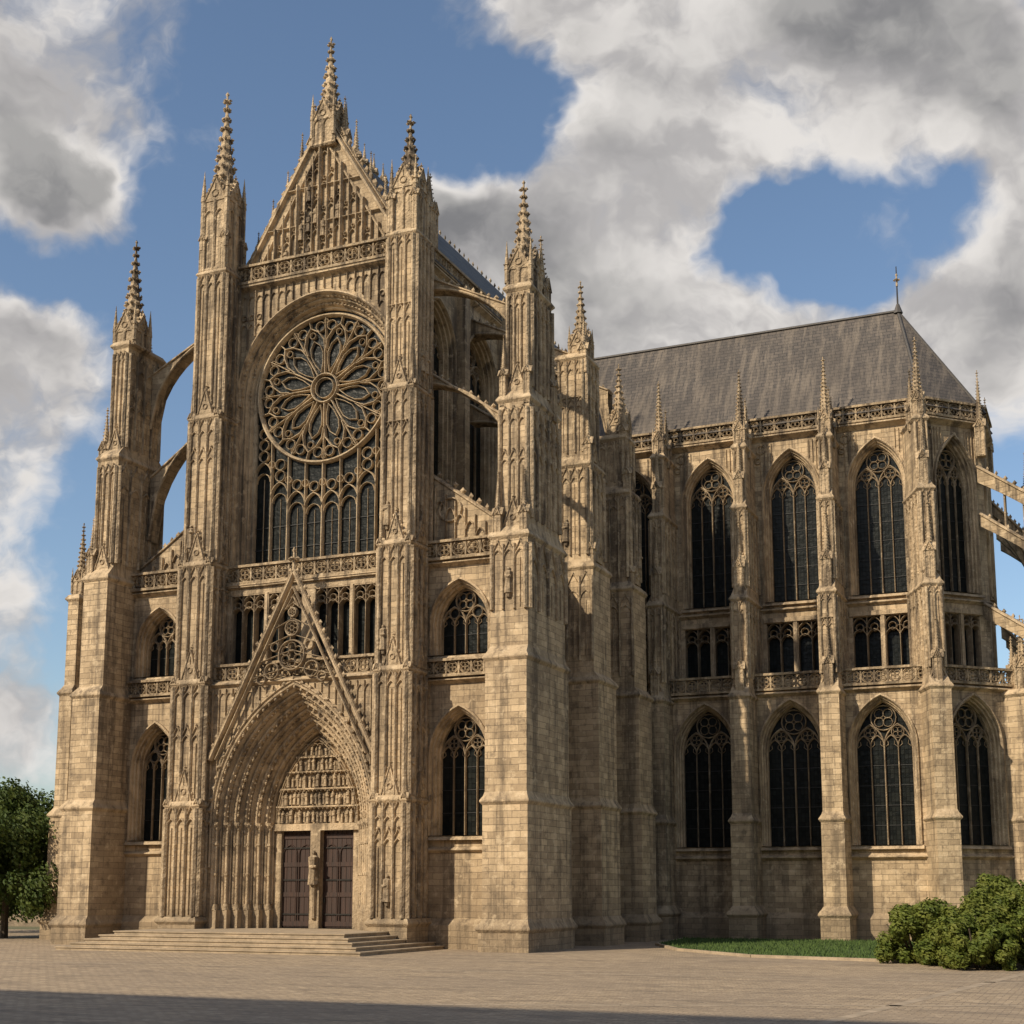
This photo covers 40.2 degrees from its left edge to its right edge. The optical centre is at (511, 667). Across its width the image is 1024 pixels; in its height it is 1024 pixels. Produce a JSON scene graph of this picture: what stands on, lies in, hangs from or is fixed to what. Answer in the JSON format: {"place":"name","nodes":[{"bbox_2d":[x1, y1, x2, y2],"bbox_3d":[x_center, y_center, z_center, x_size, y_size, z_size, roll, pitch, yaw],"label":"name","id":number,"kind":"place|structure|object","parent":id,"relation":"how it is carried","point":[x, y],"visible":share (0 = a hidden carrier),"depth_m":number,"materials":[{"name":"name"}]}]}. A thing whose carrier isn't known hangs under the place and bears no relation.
{"place":"outdoors","nodes":[
{"label":"outdoors","id":0,"kind":"place"},
{"bbox_2d":[0,908,39,926],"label":"house walls","id":1,"kind":"structure","parent":0,"point":[34,923],"depth_m":106.38,"materials":[{"name":"stone"}]},
{"bbox_2d":[8,926,671,939],"bbox_3d":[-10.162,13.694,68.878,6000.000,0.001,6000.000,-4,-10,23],"label":"ground","id":2,"kind":"structure","parent":0,"point":[24,927],"depth_m":103.23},
{"bbox_2d":[0,929,1023,1023],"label":"paved plaza","id":3,"kind":"structure","parent":0,"point":[36,987],"depth_m":39.41,"materials":[{"name":"stone"}]},
{"bbox_2d":[0,851,43,922],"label":"broadleaf tree","id":4,"kind":"object","parent":3,"relation":"on","point":[12,918],"visible":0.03,"depth_m":90.39,"materials":[{"name":"green plant"}]},
{"bbox_2d":[0,776,58,937],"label":"broadleaf tree","id":5,"kind":"object","parent":3,"relation":"on","point":[24,826],"visible":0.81,"depth_m":79.01,"materials":[{"name":"green plant"}]},
{"bbox_2d":[37,37,1023,955],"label":"gothic cathedral","id":6,"kind":"structure","parent":3,"relation":"on","point":[459,601],"depth_m":74.71,"materials":[{"name":"stone"}]},
{"bbox_2d":[281,830,353,927],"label":"doors","id":7,"kind":"structure","parent":6,"relation":"in","point":[338,862],"depth_m":70.34,"materials":[{"name":"brown wood"}]},
{"bbox_2d":[144,311,992,846],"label":"window glass","id":8,"kind":"structure","parent":6,"relation":"in","point":[325,388],"depth_m":78.03,"materials":[{"name":"black glass"}]},
{"bbox_2d":[655,938,1022,965],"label":"lawn kerb","id":9,"kind":"structure","parent":3,"relation":"on","point":[767,956],"depth_m":56.85,"materials":[{"name":"stone"}]},
{"bbox_2d":[873,899,929,963],"bbox_3d":[15.454,9.973,52.977,3.393,2.430,3.207,-4,-10,23],"label":"shrub","id":10,"kind":"object","parent":3,"relation":"on","point":[903,922],"visible":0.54,"depth_m":52.57,"materials":[{"name":"green plant"}]},
{"bbox_2d":[911,897,1005,967],"bbox_3d":[16.262,9.608,50.876,3.435,2.551,3.838,-4,-10,23],"label":"shrub","id":11,"kind":"object","parent":3,"relation":"on","point":[938,919],"visible":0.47,"depth_m":50.63,"materials":[{"name":"green plant"}]},
{"bbox_2d":[936,913,1020,970],"bbox_3d":[16.237,9.532,48.774,2.913,1.973,2.700,-4,-10,23],"label":"shrub","id":12,"kind":"object","parent":3,"relation":"on","point":[984,945],"visible":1,"depth_m":48.10,"materials":[{"name":"green plant"}]},
{"bbox_2d":[998,887,1023,966],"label":"shrub","id":13,"kind":"object","parent":3,"relation":"on","point":[1014,902],"visible":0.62,"depth_m":49.14,"materials":[{"name":"green plant"}]},
{"bbox_2d":[0,0,1023,807],"label":"sky","id":14,"kind":"structure","parent":0,"point":[702,170],"materials":[{"name":"blue"}]},
{"bbox_2d":[2,961,1023,1023],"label":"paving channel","id":15,"kind":"object","parent":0,"point":[870,1011],"visible":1,"depth_m":33.87,"materials":[{"name":"beige stone"}]},
{"bbox_2d":[659,936,1020,961],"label":"lawn","id":16,"kind":"structure","parent":0,"point":[845,948],"depth_m":65.42,"materials":[{"name":"green plant"}]},
{"bbox_2d":[959,871,1023,948],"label":"shrub","id":17,"kind":"object","parent":16,"relation":"on","point":[990,889],"visible":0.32,"depth_m":52.36,"materials":[{"name":"green plant"}]}
]}

